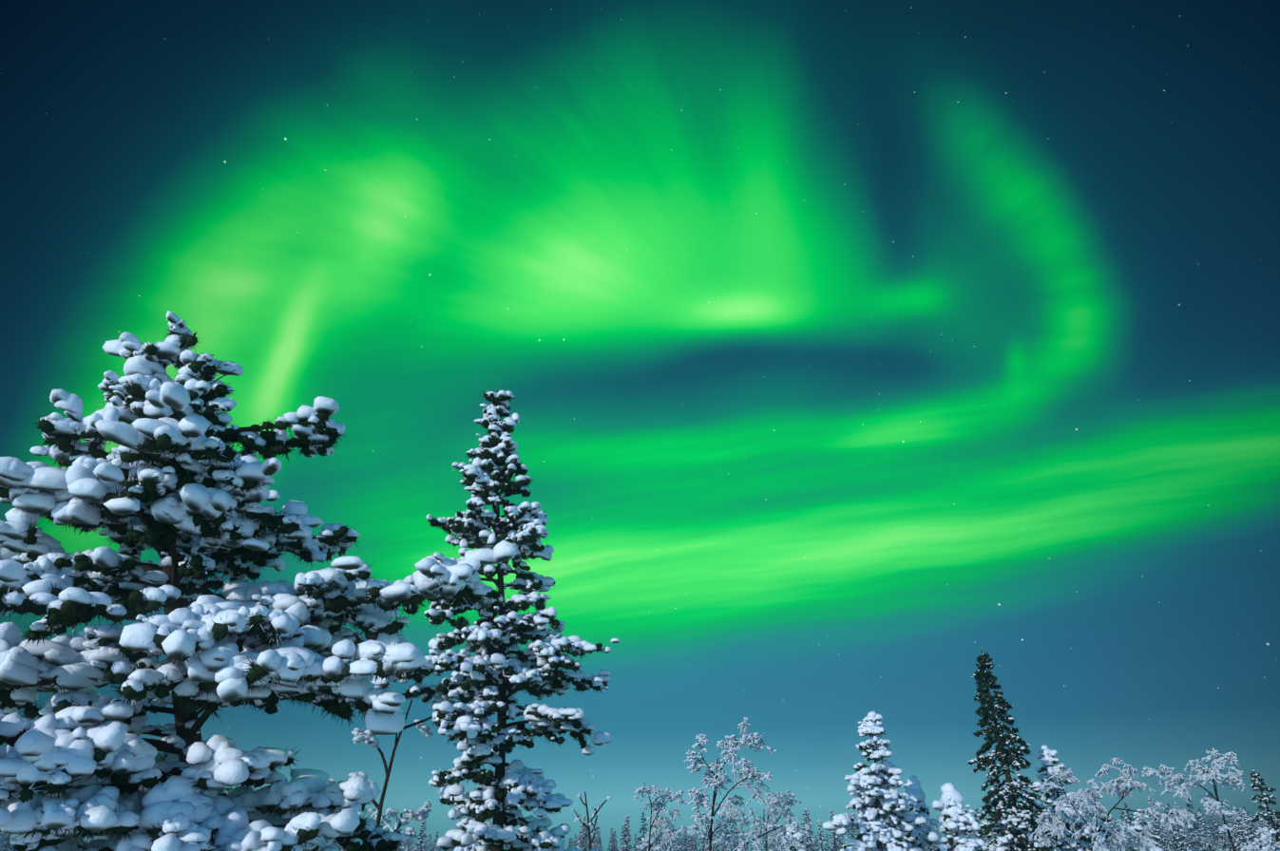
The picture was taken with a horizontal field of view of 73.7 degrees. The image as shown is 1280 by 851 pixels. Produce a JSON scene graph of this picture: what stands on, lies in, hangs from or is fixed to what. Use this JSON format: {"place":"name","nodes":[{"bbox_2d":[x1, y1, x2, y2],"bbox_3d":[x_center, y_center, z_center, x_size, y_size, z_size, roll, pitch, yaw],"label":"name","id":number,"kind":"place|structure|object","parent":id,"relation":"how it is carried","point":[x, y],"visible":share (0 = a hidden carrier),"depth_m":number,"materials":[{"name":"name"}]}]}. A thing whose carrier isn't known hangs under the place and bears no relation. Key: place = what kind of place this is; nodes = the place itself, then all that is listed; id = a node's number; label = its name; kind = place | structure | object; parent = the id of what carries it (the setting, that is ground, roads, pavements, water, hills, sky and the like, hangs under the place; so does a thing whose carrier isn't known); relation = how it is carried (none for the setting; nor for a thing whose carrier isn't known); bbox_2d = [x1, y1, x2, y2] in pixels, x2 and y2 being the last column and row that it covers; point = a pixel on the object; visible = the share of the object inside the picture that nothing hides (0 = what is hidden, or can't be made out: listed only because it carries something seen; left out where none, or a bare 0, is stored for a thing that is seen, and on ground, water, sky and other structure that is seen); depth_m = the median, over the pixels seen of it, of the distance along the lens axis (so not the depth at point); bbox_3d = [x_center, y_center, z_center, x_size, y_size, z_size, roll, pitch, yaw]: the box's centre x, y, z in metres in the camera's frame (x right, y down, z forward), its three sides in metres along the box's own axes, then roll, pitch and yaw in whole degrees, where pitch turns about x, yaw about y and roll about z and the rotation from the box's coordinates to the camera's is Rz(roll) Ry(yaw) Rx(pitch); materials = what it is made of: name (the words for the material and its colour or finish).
{"place":"outdoors","nodes":[
{"label":"outdoors","id":0,"kind":"place"},
{"bbox_2d":[0,0,1279,850],"label":"sky","id":1,"kind":"structure","parent":0,"point":[848,353],"materials":[{"name":"green"}]},
{"bbox_2d":[735,829,759,847],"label":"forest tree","id":2,"kind":"object","parent":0,"point":[744,838],"visible":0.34,"depth_m":179.89,"materials":[{"name":"white plant"}]},
{"bbox_2d":[1075,841,1238,850],"bbox_3d":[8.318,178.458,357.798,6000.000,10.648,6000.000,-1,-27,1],"label":"snow ground","id":3,"kind":"structure","parent":0,"point":[1205,849],"depth_m":203.72,"materials":[{"name":"white snow"}]},
{"bbox_2d":[0,832,3,849],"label":"forest tree","id":4,"kind":"object","parent":3,"relation":"on","point":[2,836],"visible":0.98,"depth_m":200.67,"materials":[{"name":"green plant"}]},
{"bbox_2d":[0,833,10,850],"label":"forest tree","id":5,"kind":"object","parent":3,"relation":"on","point":[4,843],"visible":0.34,"depth_m":266.78,"materials":[{"name":"green plant"}]},
{"bbox_2d":[0,832,12,850],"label":"forest tree","id":6,"kind":"object","parent":3,"relation":"on","point":[6,846],"visible":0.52,"depth_m":129.51,"materials":[{"name":"green plant"}]},
{"bbox_2d":[0,310,518,850],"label":"tree","id":7,"kind":"object","parent":3,"relation":"on","point":[177,484],"visible":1,"depth_m":6.50,"materials":[{"name":"white plant"}]},
{"bbox_2d":[325,689,459,850],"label":"bare sapling","id":8,"kind":"object","parent":3,"relation":"on","point":[369,738],"visible":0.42,"depth_m":11.44,"materials":[{"name":"white plant"}]},
{"bbox_2d":[399,839,417,847],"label":"bush","id":9,"kind":"object","parent":3,"relation":"on","point":[410,843],"visible":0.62,"depth_m":213.88,"materials":[{"name":"white plant"}]},
{"bbox_2d":[415,824,426,850],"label":"forest tree","id":10,"kind":"object","parent":3,"relation":"on","point":[422,833],"visible":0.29,"depth_m":166.50,"materials":[{"name":"green plant"}]},
{"bbox_2d":[416,820,428,850],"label":"forest tree","id":11,"kind":"object","parent":3,"relation":"on","point":[419,841],"visible":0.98,"depth_m":159.80,"materials":[{"name":"white plant"}]},
{"bbox_2d":[427,833,433,850],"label":"forest tree","id":12,"kind":"object","parent":3,"relation":"on","point":[429,836],"visible":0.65,"depth_m":213.15,"materials":[{"name":"white plant"}]},
{"bbox_2d":[425,841,439,850],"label":"bush","id":13,"kind":"object","parent":3,"relation":"on","point":[430,846],"visible":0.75,"depth_m":180.63,"materials":[{"name":"white plant"}]},
{"bbox_2d":[453,840,486,850],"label":"snow-covered tree","id":14,"kind":"object","parent":3,"relation":"on","point":[472,849],"visible":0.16,"depth_m":34.89,"materials":[{"name":"white snow"}]},
{"bbox_2d":[370,389,620,850],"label":"tree","id":15,"kind":"object","parent":3,"relation":"on","point":[493,674],"visible":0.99,"depth_m":12.19,"materials":[{"name":"white plant"}]},
{"bbox_2d":[576,829,583,848],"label":"forest tree","id":16,"kind":"object","parent":3,"relation":"on","point":[580,840],"visible":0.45,"depth_m":201.00,"materials":[{"name":"white plant"}]},
{"bbox_2d":[576,815,589,850],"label":"forest tree","id":17,"kind":"object","parent":3,"relation":"on","point":[581,837],"visible":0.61,"depth_m":193.22,"materials":[{"name":"white plant"}]},
{"bbox_2d":[580,823,589,850],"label":"forest tree","id":18,"kind":"object","parent":3,"relation":"on","point":[585,837],"visible":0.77,"depth_m":157.04,"materials":[{"name":"white plant"}]},
{"bbox_2d":[571,791,611,850],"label":"bare tree","id":19,"kind":"object","parent":3,"relation":"on","point":[590,823],"visible":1,"depth_m":16.93,"materials":[{"name":"brown plant"}]},
{"bbox_2d":[592,827,601,850],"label":"forest tree","id":20,"kind":"object","parent":3,"relation":"on","point":[599,845],"visible":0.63,"depth_m":236.69,"materials":[{"name":"green plant"}]},
{"bbox_2d":[608,827,618,850],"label":"forest tree","id":21,"kind":"object","parent":3,"relation":"on","point":[611,831],"visible":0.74,"depth_m":239.22,"materials":[{"name":"white plant"}]},
{"bbox_2d":[611,831,618,850],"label":"forest tree","id":22,"kind":"object","parent":3,"relation":"on","point":[614,841],"visible":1,"depth_m":226.37,"materials":[{"name":"green plant"}]},
{"bbox_2d":[619,814,632,850],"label":"forest tree","id":23,"kind":"object","parent":3,"relation":"on","point":[627,817],"visible":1,"depth_m":170.62,"materials":[{"name":"white plant"}]},
{"bbox_2d":[618,819,633,850],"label":"forest tree","id":24,"kind":"object","parent":3,"relation":"on","point":[624,837],"visible":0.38,"depth_m":183.47,"materials":[{"name":"white plant"}]},
{"bbox_2d":[632,833,639,850],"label":"forest tree","id":25,"kind":"object","parent":3,"relation":"on","point":[635,836],"visible":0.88,"depth_m":203.82,"materials":[{"name":"white plant"}]},
{"bbox_2d":[633,812,648,850],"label":"forest tree","id":26,"kind":"object","parent":3,"relation":"on","point":[643,826],"visible":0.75,"depth_m":154.72,"materials":[{"name":"green plant"}]},
{"bbox_2d":[650,815,663,850],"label":"forest tree","id":27,"kind":"object","parent":3,"relation":"on","point":[657,837],"visible":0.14,"depth_m":153.71,"materials":[{"name":"white plant"}]},
{"bbox_2d":[632,783,688,850],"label":"frosted tree","id":28,"kind":"object","parent":3,"relation":"on","point":[671,836],"visible":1,"depth_m":27.40,"materials":[{"name":"white plant"}]},
{"bbox_2d":[680,824,691,850],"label":"forest tree","id":29,"kind":"object","parent":3,"relation":"on","point":[686,841],"visible":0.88,"depth_m":249.16,"materials":[{"name":"white plant"}]},
{"bbox_2d":[687,831,696,850],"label":"forest tree","id":30,"kind":"object","parent":3,"relation":"on","point":[692,842],"visible":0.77,"depth_m":194.64,"materials":[{"name":"white plant"}]},
{"bbox_2d":[692,833,699,850],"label":"forest tree","id":31,"kind":"object","parent":3,"relation":"on","point":[697,843],"visible":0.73,"depth_m":301.08,"materials":[{"name":"white plant"}]},
{"bbox_2d":[698,824,707,850],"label":"forest tree","id":32,"kind":"object","parent":3,"relation":"on","point":[702,842],"visible":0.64,"depth_m":200.35,"materials":[{"name":"white plant"}]},
{"bbox_2d":[704,821,709,850],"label":"forest tree","id":33,"kind":"object","parent":3,"relation":"on","point":[706,823],"visible":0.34,"depth_m":203.14,"materials":[{"name":"white plant"}]},
{"bbox_2d":[705,816,716,850],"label":"forest tree","id":34,"kind":"object","parent":3,"relation":"on","point":[708,831],"visible":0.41,"depth_m":159.81,"materials":[{"name":"white plant"}]},
{"bbox_2d":[704,813,719,850],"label":"forest tree","id":35,"kind":"object","parent":3,"relation":"on","point":[707,844],"visible":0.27,"depth_m":178.65,"materials":[{"name":"white plant"}]},
{"bbox_2d":[713,817,725,850],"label":"forest tree","id":36,"kind":"object","parent":3,"relation":"on","point":[716,826],"visible":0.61,"depth_m":213.69,"materials":[{"name":"white plant"}]},
{"bbox_2d":[716,839,731,850],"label":"forest tree","id":37,"kind":"object","parent":3,"relation":"on","point":[722,843],"visible":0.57,"depth_m":153.65,"materials":[{"name":"white plant"}]},
{"bbox_2d":[720,823,730,850],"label":"forest tree","id":38,"kind":"object","parent":3,"relation":"on","point":[727,847],"visible":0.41,"depth_m":193.32,"materials":[{"name":"white plant"}]},
{"bbox_2d":[725,816,739,850],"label":"forest tree","id":39,"kind":"object","parent":3,"relation":"on","point":[734,843],"visible":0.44,"depth_m":168.96,"materials":[{"name":"white plant"}]},
{"bbox_2d":[677,717,809,850],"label":"birch","id":40,"kind":"object","parent":3,"relation":"on","point":[716,781],"visible":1,"depth_m":20.16,"materials":[{"name":"white plant"}]},
{"bbox_2d":[746,789,804,850],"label":"frosted tree","id":41,"kind":"object","parent":3,"relation":"on","point":[773,802],"visible":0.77,"depth_m":32.68,"materials":[{"name":"white plant"}]},
{"bbox_2d":[782,806,795,850],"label":"forest tree","id":42,"kind":"object","parent":3,"relation":"on","point":[786,824],"visible":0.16,"depth_m":159.97,"materials":[{"name":"white plant"}]},
{"bbox_2d":[785,821,805,850],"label":"spruce","id":43,"kind":"object","parent":3,"relation":"on","point":[798,836],"visible":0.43,"depth_m":39.74,"materials":[{"name":"white plant"}]},
{"bbox_2d":[801,807,815,850],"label":"forest tree","id":44,"kind":"object","parent":3,"relation":"on","point":[807,814],"visible":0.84,"depth_m":159.41,"materials":[{"name":"white plant"}]},
{"bbox_2d":[802,817,817,850],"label":"forest tree","id":45,"kind":"object","parent":3,"relation":"on","point":[810,846],"visible":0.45,"depth_m":199.14,"materials":[{"name":"white plant"}]},
{"bbox_2d":[816,819,827,850],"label":"forest tree","id":46,"kind":"object","parent":3,"relation":"on","point":[820,835],"visible":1,"depth_m":118.59,"materials":[{"name":"white plant"}]},
{"bbox_2d":[828,808,840,850],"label":"forest tree","id":47,"kind":"object","parent":3,"relation":"on","point":[831,832],"visible":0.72,"depth_m":176.65,"materials":[{"name":"white plant"}]},
{"bbox_2d":[831,815,842,850],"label":"forest tree","id":48,"kind":"object","parent":3,"relation":"on","point":[838,836],"visible":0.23,"depth_m":209.11,"materials":[{"name":"white plant"}]},
{"bbox_2d":[837,834,844,850],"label":"forest tree","id":49,"kind":"object","parent":3,"relation":"on","point":[841,840],"visible":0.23,"depth_m":226.63,"materials":[{"name":"white plant"}]},
{"bbox_2d":[844,812,856,844],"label":"forest tree","id":50,"kind":"object","parent":3,"relation":"on","point":[850,833],"visible":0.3,"depth_m":188.37,"materials":[{"name":"white plant"}]},
{"bbox_2d":[821,711,938,850],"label":"snowy spruce","id":51,"kind":"object","parent":3,"relation":"on","point":[871,824],"visible":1,"depth_m":24.43,"materials":[{"name":"white plant"}]},
{"bbox_2d":[901,775,939,850],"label":"spruce","id":52,"kind":"object","parent":3,"relation":"on","point":[914,792],"visible":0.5,"depth_m":26.77,"materials":[{"name":"white plant"}]},
{"bbox_2d":[913,810,934,850],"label":"forest tree","id":53,"kind":"object","parent":3,"relation":"on","point":[920,827],"visible":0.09,"depth_m":179.19,"materials":[{"name":"white plant"}]},
{"bbox_2d":[925,815,937,850],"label":"forest tree","id":54,"kind":"object","parent":3,"relation":"on","point":[934,850],"visible":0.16,"depth_m":102.56,"materials":[{"name":"white plant"}]},
{"bbox_2d":[930,783,984,850],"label":"spruce","id":55,"kind":"object","parent":3,"relation":"on","point":[956,818],"visible":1,"depth_m":22.07,"materials":[{"name":"white plant"}]},
{"bbox_2d":[974,808,985,841],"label":"forest tree","id":56,"kind":"object","parent":3,"relation":"on","point":[976,810],"visible":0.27,"depth_m":145.91,"materials":[{"name":"white plant"}]},
{"bbox_2d":[967,648,1065,850],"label":"tall spruce","id":57,"kind":"object","parent":3,"relation":"on","point":[1011,832],"visible":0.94,"depth_m":27.32,"materials":[{"name":"green plant"}]},
{"bbox_2d":[1032,745,1102,850],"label":"snowy spruce","id":58,"kind":"object","parent":3,"relation":"on","point":[1044,755],"visible":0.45,"depth_m":28.88,"materials":[{"name":"white plant"}]},
{"bbox_2d":[1078,789,1118,850],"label":"spruce","id":59,"kind":"object","parent":3,"relation":"on","point":[1105,829],"visible":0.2,"depth_m":30.69,"materials":[{"name":"white plant"}]},
{"bbox_2d":[1030,758,1196,850],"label":"deciduous tree","id":60,"kind":"object","parent":3,"relation":"on","point":[1117,839],"visible":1,"depth_m":24.00,"materials":[{"name":"white plant"}]},
{"bbox_2d":[1108,814,1127,850],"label":"forest tree","id":61,"kind":"object","parent":3,"relation":"on","point":[1110,818],"visible":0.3,"depth_m":105.19,"materials":[{"name":"white plant"}]},
{"bbox_2d":[1122,810,1137,850],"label":"forest tree","id":62,"kind":"object","parent":3,"relation":"on","point":[1126,818],"visible":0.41,"depth_m":115.97,"materials":[{"name":"white plant"}]},
{"bbox_2d":[1124,801,1137,850],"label":"forest tree","id":63,"kind":"object","parent":3,"relation":"on","point":[1129,817],"visible":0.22,"depth_m":151.18,"materials":[{"name":"white plant"}]},
{"bbox_2d":[1127,809,1162,850],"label":"spruce","id":64,"kind":"object","parent":3,"relation":"on","point":[1136,826],"visible":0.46,"depth_m":47.61,"materials":[{"name":"white plant"}]},
{"bbox_2d":[1146,796,1172,850],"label":"forest tree","id":65,"kind":"object","parent":3,"relation":"on","point":[1150,803],"visible":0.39,"depth_m":136.71,"materials":[{"name":"white plant"}]},
{"bbox_2d":[1148,813,1170,850],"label":"forest tree","id":66,"kind":"object","parent":3,"relation":"on","point":[1155,831],"visible":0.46,"depth_m":120.75,"materials":[{"name":"white plant"}]},
{"bbox_2d":[1164,825,1175,850],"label":"forest tree","id":67,"kind":"object","parent":3,"relation":"on","point":[1165,828],"visible":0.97,"depth_m":133.48,"materials":[{"name":"white plant"}]},
{"bbox_2d":[1165,828,1176,850],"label":"forest tree","id":68,"kind":"object","parent":3,"relation":"on","point":[1170,841],"visible":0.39,"depth_m":151.65,"materials":[{"name":"white plant"}]},
{"bbox_2d":[1166,803,1180,850],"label":"forest tree","id":69,"kind":"object","parent":3,"relation":"on","point":[1174,838],"visible":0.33,"depth_m":156.88,"materials":[{"name":"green plant"}]},
{"bbox_2d":[1165,804,1183,850],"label":"forest tree","id":70,"kind":"object","parent":3,"relation":"on","point":[1170,829],"visible":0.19,"depth_m":165.70,"materials":[{"name":"white plant"}]},
{"bbox_2d":[1171,814,1190,850],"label":"forest tree","id":71,"kind":"object","parent":3,"relation":"on","point":[1181,838],"visible":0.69,"depth_m":87.57,"materials":[{"name":"white plant"}]},
{"bbox_2d":[1174,823,1188,850],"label":"forest tree","id":72,"kind":"object","parent":3,"relation":"on","point":[1180,839],"visible":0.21,"depth_m":121.06,"materials":[{"name":"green plant"}]},
{"bbox_2d":[1166,815,1197,835],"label":"forest tree","id":73,"kind":"object","parent":3,"relation":"on","point":[1184,823],"visible":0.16,"depth_m":148.32,"materials":[{"name":"white plant"}]},
{"bbox_2d":[1171,826,1198,848],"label":"forest tree","id":74,"kind":"object","parent":3,"relation":"on","point":[1184,830],"visible":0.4,"depth_m":132.37,"materials":[{"name":"white plant"}]},
{"bbox_2d":[1173,801,1197,844],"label":"forest tree","id":75,"kind":"object","parent":3,"relation":"on","point":[1175,807],"visible":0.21,"depth_m":175.35,"materials":[{"name":"white plant"}]},
{"bbox_2d":[1183,808,1203,850],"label":"forest tree","id":76,"kind":"object","parent":3,"relation":"on","point":[1191,832],"visible":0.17,"depth_m":151.39,"materials":[{"name":"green plant"}]},
{"bbox_2d":[1185,816,1202,850],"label":"forest tree","id":77,"kind":"object","parent":3,"relation":"on","point":[1188,830],"visible":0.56,"depth_m":114.12,"materials":[{"name":"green plant"}]},
{"bbox_2d":[1185,798,1212,850],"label":"forest tree","id":78,"kind":"object","parent":3,"relation":"on","point":[1188,806],"visible":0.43,"depth_m":153.57,"materials":[{"name":"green plant"}]},
{"bbox_2d":[1186,832,1212,850],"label":"snowy tree","id":79,"kind":"object","parent":3,"relation":"on","point":[1200,838],"visible":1,"depth_m":91.76,"materials":[{"name":"white snow"}]},
{"bbox_2d":[1196,807,1213,842],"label":"forest tree","id":80,"kind":"object","parent":3,"relation":"on","point":[1203,820],"visible":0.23,"depth_m":203.51,"materials":[{"name":"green plant"}]},
{"bbox_2d":[1197,812,1218,850],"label":"forest tree","id":81,"kind":"object","parent":3,"relation":"on","point":[1201,819],"visible":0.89,"depth_m":107.84,"materials":[{"name":"white plant"}]},
{"bbox_2d":[1141,748,1279,850],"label":"birch","id":82,"kind":"object","parent":3,"relation":"on","point":[1207,773],"visible":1,"depth_m":23.31,"materials":[{"name":"white plant"}]},
{"bbox_2d":[1207,804,1225,849],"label":"forest tree","id":83,"kind":"object","parent":3,"relation":"on","point":[1213,822],"visible":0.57,"depth_m":186.70,"materials":[{"name":"white plant"}]},
{"bbox_2d":[1213,815,1224,845],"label":"forest tree","id":84,"kind":"object","parent":3,"relation":"on","point":[1215,819],"visible":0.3,"depth_m":221.96,"materials":[{"name":"white plant"}]},
{"bbox_2d":[1216,819,1232,850],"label":"forest tree","id":85,"kind":"object","parent":3,"relation":"on","point":[1222,835],"visible":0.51,"depth_m":129.89,"materials":[{"name":"white plant"}]},
{"bbox_2d":[1218,825,1232,850],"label":"forest tree","id":86,"kind":"object","parent":3,"relation":"on","point":[1223,842],"visible":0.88,"depth_m":93.25,"materials":[{"name":"white plant"}]},
{"bbox_2d":[1224,819,1238,850],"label":"forest tree","id":87,"kind":"object","parent":3,"relation":"on","point":[1232,836],"visible":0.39,"depth_m":124.62,"materials":[{"name":"white plant"}]},
{"bbox_2d":[1223,799,1240,850],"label":"forest tree","id":88,"kind":"object","parent":3,"relation":"on","point":[1226,801],"visible":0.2,"depth_m":159.48,"materials":[{"name":"white plant"}]},
{"bbox_2d":[1228,816,1242,848],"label":"forest tree","id":89,"kind":"object","parent":3,"relation":"on","point":[1232,825],"visible":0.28,"depth_m":147.53,"materials":[{"name":"white plant"}]},
{"bbox_2d":[1232,825,1241,850],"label":"forest tree","id":90,"kind":"object","parent":3,"relation":"on","point":[1235,839],"visible":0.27,"depth_m":122.68,"materials":[{"name":"white plant"}]},
{"bbox_2d":[1232,805,1252,850],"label":"forest tree","id":91,"kind":"object","parent":3,"relation":"on","point":[1238,831],"visible":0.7,"depth_m":100.42,"materials":[{"name":"white plant"}]},
{"bbox_2d":[1231,815,1254,850],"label":"forest tree","id":92,"kind":"object","parent":3,"relation":"on","point":[1235,822],"visible":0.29,"depth_m":107.36,"materials":[{"name":"white plant"}]},
{"bbox_2d":[1241,809,1260,850],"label":"forest tree","id":93,"kind":"object","parent":3,"relation":"on","point":[1249,828],"visible":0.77,"depth_m":96.98,"materials":[{"name":"white plant"}]},
{"bbox_2d":[1242,806,1261,842],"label":"forest tree","id":94,"kind":"object","parent":3,"relation":"on","point":[1244,808],"visible":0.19,"depth_m":174.27,"materials":[{"name":"white plant"}]},
{"bbox_2d":[1246,817,1262,838],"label":"forest tree","id":95,"kind":"object","parent":3,"relation":"on","point":[1253,828],"visible":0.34,"depth_m":131.47,"materials":[{"name":"white plant"}]},
{"bbox_2d":[1256,811,1263,828],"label":"forest tree","id":96,"kind":"object","parent":3,"relation":"on","point":[1259,816],"visible":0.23,"depth_m":148.34,"materials":[{"name":"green plant"}]},
{"bbox_2d":[1244,769,1279,850],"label":"dark spruce","id":97,"kind":"object","parent":3,"relation":"on","point":[1258,784],"visible":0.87,"depth_m":41.51,"materials":[{"name":"green plant"}]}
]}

